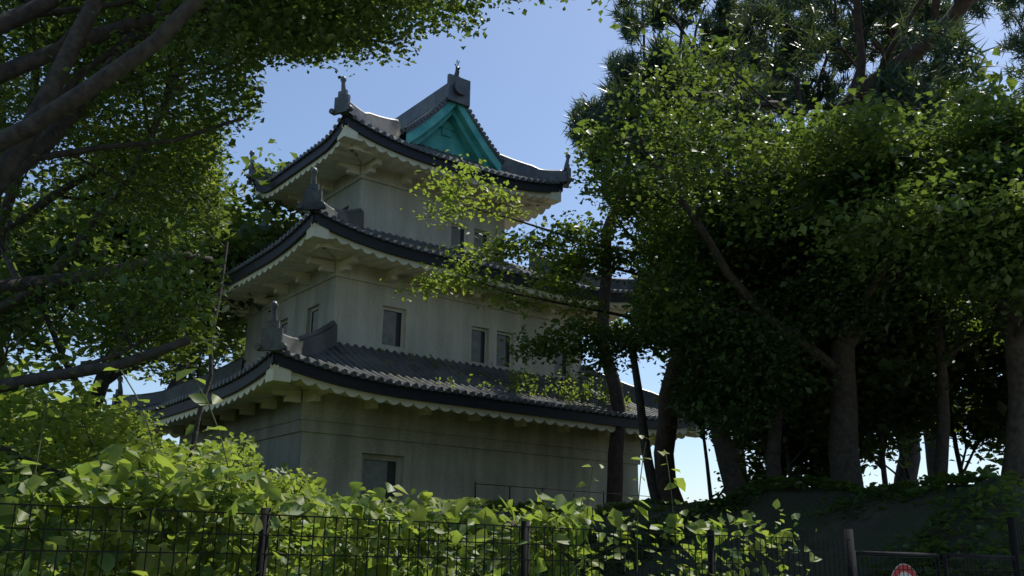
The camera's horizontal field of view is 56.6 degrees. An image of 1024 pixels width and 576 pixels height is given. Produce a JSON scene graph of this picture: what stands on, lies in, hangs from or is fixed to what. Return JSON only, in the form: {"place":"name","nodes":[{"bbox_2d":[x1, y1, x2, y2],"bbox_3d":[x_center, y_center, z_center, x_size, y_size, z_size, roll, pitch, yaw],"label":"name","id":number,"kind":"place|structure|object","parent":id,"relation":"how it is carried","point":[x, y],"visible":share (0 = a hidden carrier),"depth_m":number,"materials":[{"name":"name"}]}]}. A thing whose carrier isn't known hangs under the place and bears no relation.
{"place":"outdoors","nodes":[
{"label":"outdoors","id":0,"kind":"place"},
{"bbox_2d":[0,0,436,313],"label":"tree","id":1,"kind":"object","parent":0,"point":[93,56],"depth_m":21.56,"materials":[{"name":"green plant"}]},
{"bbox_2d":[0,0,1023,502],"label":"sky","id":2,"kind":"structure","parent":0,"point":[525,74],"materials":[{"name":"blue"}]},
{"bbox_2d":[366,476,1023,575],"bbox_3d":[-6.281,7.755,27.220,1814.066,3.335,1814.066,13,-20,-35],"label":"ground","id":3,"kind":"structure","parent":0,"point":[904,519],"depth_m":15.65,"materials":[{"name":"green plant"}]},
{"bbox_2d":[0,190,112,370],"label":"tree","id":4,"kind":"object","parent":3,"relation":"on","point":[47,212],"depth_m":41.19,"materials":[{"name":"green plant"}]},
{"bbox_2d":[0,364,186,542],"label":"shrub","id":5,"kind":"object","parent":3,"relation":"on","point":[28,423],"depth_m":13.14,"materials":[{"name":"green plant"}]},
{"bbox_2d":[0,372,229,574],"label":"shrub","id":6,"kind":"object","parent":3,"relation":"on","point":[72,431],"depth_m":10.47,"materials":[{"name":"green plant"}]},
{"bbox_2d":[1,437,239,549],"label":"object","id":7,"kind":"object","parent":3,"relation":"on","point":[67,520],"depth_m":18.63,"materials":[{"name":"green plant"}]},
{"bbox_2d":[11,96,233,478],"bbox_3d":[-8.766,0.151,20.703,4.796,10.207,4.592,13,-20,-35],"label":"small tree","id":8,"kind":"object","parent":3,"relation":"on","point":[128,153],"depth_m":21.55,"materials":[{"name":"green plant"}]},
{"bbox_2d":[0,138,305,412],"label":"tree","id":9,"kind":"object","parent":3,"relation":"on","point":[239,233],"depth_m":37.51,"materials":[{"name":"green plant"}]},
{"bbox_2d":[68,202,286,442],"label":"tree","id":10,"kind":"object","parent":3,"relation":"on","point":[203,369],"depth_m":57.88,"materials":[{"name":"green plant"}]},
{"bbox_2d":[1,366,411,575],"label":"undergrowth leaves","id":11,"kind":"object","parent":3,"relation":"on","point":[189,430],"visible":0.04,"depth_m":19.63,"materials":[{"name":"green plant"}]},
{"bbox_2d":[0,364,445,575],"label":"undergrowth leaves","id":12,"kind":"object","parent":3,"relation":"on","point":[46,572],"visible":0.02,"depth_m":17.72,"materials":[{"name":"green plant"}]},
{"bbox_2d":[1,460,474,575],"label":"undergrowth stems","id":13,"kind":"object","parent":3,"relation":"on","point":[149,540],"visible":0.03,"depth_m":7.90,"materials":[{"name":"plant"}]},
{"bbox_2d":[187,435,312,538],"bbox_3d":[-4.288,4.222,15.907,2.172,3.586,2.321,13,-20,-35],"label":"shrub","id":14,"kind":"object","parent":3,"relation":"on","point":[257,465],"depth_m":16.17,"materials":[{"name":"green plant"}]},
{"bbox_2d":[0,347,513,575],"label":"undergrowth sprays","id":15,"kind":"object","parent":3,"relation":"on","point":[38,366],"visible":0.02,"depth_m":17.37,"materials":[{"name":"green plant"}]},
{"bbox_2d":[170,429,383,575],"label":"shrub","id":16,"kind":"object","parent":3,"relation":"on","point":[289,489],"depth_m":11.78,"materials":[{"name":"green plant"}]},
{"bbox_2d":[247,469,398,571],"bbox_3d":[-2.805,4.169,13.676,3.178,3.019,2.641,13,-20,-35],"label":"shrub","id":17,"kind":"object","parent":3,"relation":"on","point":[320,560],"depth_m":13.83,"materials":[{"name":"green plant"}]},
{"bbox_2d":[0,0,731,575],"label":"tree","id":18,"kind":"object","parent":3,"relation":"on","point":[326,28],"depth_m":12.67,"materials":[{"name":"green plant"}]},
{"bbox_2d":[109,60,705,508],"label":"japanese castle tower","id":19,"kind":"structure","parent":3,"relation":"on","point":[315,382],"depth_m":33.06,"materials":[{"name":"paint"}]},
{"bbox_2d":[379,347,649,409],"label":"roof weeds","id":20,"kind":"object","parent":19,"relation":"on","point":[587,392],"visible":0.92,"depth_m":33.23,"materials":[{"name":"green plant"}]},
{"bbox_2d":[0,444,821,575],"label":"fence vines","id":21,"kind":"object","parent":3,"relation":"on","point":[77,491],"visible":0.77,"depth_m":5.77,"materials":[{"name":"green plant"}]},
{"bbox_2d":[368,502,533,575],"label":"shrub","id":22,"kind":"object","parent":3,"relation":"on","point":[472,528],"depth_m":13.74,"materials":[{"name":"green plant"}]},
{"bbox_2d":[0,503,1023,575],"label":"fence","id":23,"kind":"object","parent":3,"relation":"on","point":[850,552],"visible":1,"depth_m":6.84,"materials":[{"name":"black metal"}]},
{"bbox_2d":[0,370,675,571],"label":"fence vine shoots","id":24,"kind":"object","parent":23,"relation":"attached to","point":[241,451],"visible":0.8,"depth_m":5.74,"materials":[{"name":"green plant"}]},
{"bbox_2d":[3,367,685,552],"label":"vine shoot leaves","id":25,"kind":"object","parent":23,"relation":"attached to","point":[199,399],"visible":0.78,"depth_m":5.79,"materials":[{"name":"green plant"}]},
{"bbox_2d":[892,563,915,575],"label":"no entry sign","id":26,"kind":"object","parent":23,"relation":"attached to","point":[901,566],"visible":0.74,"depth_m":9.77,"materials":[{"name":"red metal"}]},
{"bbox_2d":[474,482,649,504],"bbox_3d":[1.994,7.026,30.591,7.835,1.119,0.040,13,-20,-35],"label":"railing","id":27,"kind":"object","parent":3,"relation":"on","point":[552,489],"visible":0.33,"depth_m":30.17,"materials":[{"name":"black metal"}]},
{"bbox_2d":[630,345,660,501],"bbox_3d":[3.777,3.901,26.840,1.025,4.982,0.336,-9,-19,30],"label":"maple wood","id":28,"kind":"object","parent":3,"relation":"on","point":[649,468],"visible":0.73,"depth_m":26.73,"materials":[{"name":"brown plant"}]},
{"bbox_2d":[587,241,746,482],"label":"tree","id":29,"kind":"object","parent":3,"relation":"on","point":[621,324],"depth_m":58.64,"materials":[{"name":"green plant"}]},
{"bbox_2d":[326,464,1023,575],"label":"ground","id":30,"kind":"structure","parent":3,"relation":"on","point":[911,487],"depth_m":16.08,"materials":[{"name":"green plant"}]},
{"bbox_2d":[561,0,790,505],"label":"pine","id":31,"kind":"object","parent":3,"relation":"on","point":[580,113],"depth_m":25.93,"materials":[{"name":"green plant"}]},
{"bbox_2d":[597,0,793,501],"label":"pine","id":32,"kind":"object","parent":3,"relation":"on","point":[719,15],"depth_m":31.51,"materials":[{"name":"green plant"}]},
{"bbox_2d":[564,112,830,495],"bbox_3d":[4.979,0.251,21.370,9.096,9.004,6.120,36,-38,-63],"label":"tree","id":33,"kind":"object","parent":3,"relation":"on","point":[698,269],"depth_m":20.14,"materials":[{"name":"green plant"}]},
{"bbox_2d":[379,241,642,322],"bbox_3d":[0.184,-0.045,22.457,3.144,2.085,5.968,45,-47,-68],"label":"maple spray","id":34,"kind":"object","parent":33,"relation":"attached to","point":[555,276],"depth_m":22.38,"materials":[{"name":"green plant"}]},
{"bbox_2d":[400,150,661,284],"bbox_3d":[0.662,-1.619,23.006,6.853,2.911,3.163,2,-16,-3],"label":"maple spray","id":35,"kind":"object","parent":33,"relation":"attached to","point":[461,178],"depth_m":23.02,"materials":[{"name":"green plant"}]},
{"bbox_2d":[452,210,700,290],"bbox_3d":[1.487,-0.772,23.326,4.353,1.957,4.790,13,-20,-35],"label":"maple spray","id":36,"kind":"object","parent":33,"relation":"on","point":[568,229],"depth_m":22.89,"materials":[{"name":"green plant"}]},
{"bbox_2d":[491,310,713,379],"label":"tree","id":37,"kind":"object","parent":33,"relation":"attached to","point":[593,348],"depth_m":21.60,"materials":[{"name":"green plant"}]},
{"bbox_2d":[623,229,786,483],"bbox_3d":[6.176,2.181,26.139,7.660,8.196,6.138,50,-51,-69],"label":"tree","id":38,"kind":"object","parent":3,"relation":"on","point":[735,303],"depth_m":25.72,"materials":[{"name":"green plant"}]},
{"bbox_2d":[652,353,798,500],"bbox_3d":[6.815,4.656,29.162,5.346,6.221,5.128,13,-20,-35],"label":"tree","id":39,"kind":"object","parent":3,"relation":"on","point":[753,466],"depth_m":28.74,"materials":[{"name":"plant"}]},
{"bbox_2d":[613,9,920,485],"bbox_3d":[9.220,-2.024,36.532,9.843,22.216,10.624,13,-20,-35],"label":"pine","id":40,"kind":"object","parent":3,"relation":"on","point":[768,49],"depth_m":34.44,"materials":[{"name":"green plant"}]},
{"bbox_2d":[633,141,937,486],"bbox_3d":[5.436,0.503,19.881,6.527,7.556,6.550,13,-20,-35],"label":"tree","id":41,"kind":"object","parent":3,"relation":"on","point":[823,308],"depth_m":18.90,"materials":[{"name":"green plant"}]},
{"bbox_2d":[565,8,1023,487],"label":"tree","id":42,"kind":"object","parent":3,"relation":"on","point":[899,216],"depth_m":16.45,"materials":[{"name":"green plant"}]},
{"bbox_2d":[599,0,1001,475],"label":"pine","id":43,"kind":"object","parent":3,"relation":"on","point":[893,78],"depth_m":21.12,"materials":[{"name":"green plant"}]},
{"bbox_2d":[692,325,911,487],"bbox_3d":[7.473,3.323,24.526,5.626,5.211,5.893,13,-20,-35],"label":"tree","id":44,"kind":"object","parent":3,"relation":"on","point":[820,457],"depth_m":24.09,"materials":[{"name":"green plant"}]},
{"bbox_2d":[635,0,991,475],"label":"pine","id":45,"kind":"object","parent":3,"relation":"on","point":[825,95],"depth_m":30.85,"materials":[{"name":"green plant"}]},
{"bbox_2d":[734,278,989,484],"bbox_3d":[8.723,1.928,22.401,6.768,6.758,6.555,13,-20,-35],"label":"tree","id":46,"kind":"object","parent":3,"relation":"on","point":[886,365],"depth_m":21.13,"materials":[{"name":"green plant"}]},
{"bbox_2d":[744,104,1023,483],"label":"tree","id":47,"kind":"object","parent":3,"relation":"on","point":[942,440],"depth_m":19.54,"materials":[{"name":"green plant"}]},
{"bbox_2d":[745,69,1023,486],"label":"tree","id":48,"kind":"object","parent":3,"relation":"on","point":[979,267],"depth_m":16.10,"materials":[{"name":"green plant"}]},
{"bbox_2d":[859,372,935,480],"bbox_3d":[10.784,3.356,29.655,8.397,7.852,6.798,13,-20,-35],"label":"rampart bush","id":49,"kind":"object","parent":3,"relation":"on","point":[892,452],"depth_m":26.82,"materials":[{"name":"green plant"}]},
{"bbox_2d":[808,48,1023,484],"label":"tree","id":50,"kind":"object","parent":3,"relation":"on","point":[947,89],"depth_m":39.96,"materials":[{"name":"green plant"}]},
{"bbox_2d":[893,294,1008,450],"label":"tree","id":51,"kind":"object","parent":3,"relation":"on","point":[974,362],"depth_m":21.34,"materials":[{"name":"green plant"}]},
{"bbox_2d":[894,294,1007,476],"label":"tree","id":52,"kind":"object","parent":3,"relation":"on","point":[963,406],"depth_m":24.06,"materials":[{"name":"green plant"}]},
{"bbox_2d":[916,66,1021,136],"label":"tree","id":53,"kind":"object","parent":3,"relation":"on","point":[952,80],"depth_m":34.27,"materials":[{"name":"green plant"}]},
{"bbox_2d":[759,0,1023,126],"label":"pine","id":54,"kind":"object","parent":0,"point":[799,24],"depth_m":30.31,"materials":[{"name":"green plant"}]},
{"bbox_2d":[989,0,1023,65],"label":"pine","id":55,"kind":"object","parent":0,"point":[1016,42],"depth_m":38.40,"materials":[{"name":"green plant"}]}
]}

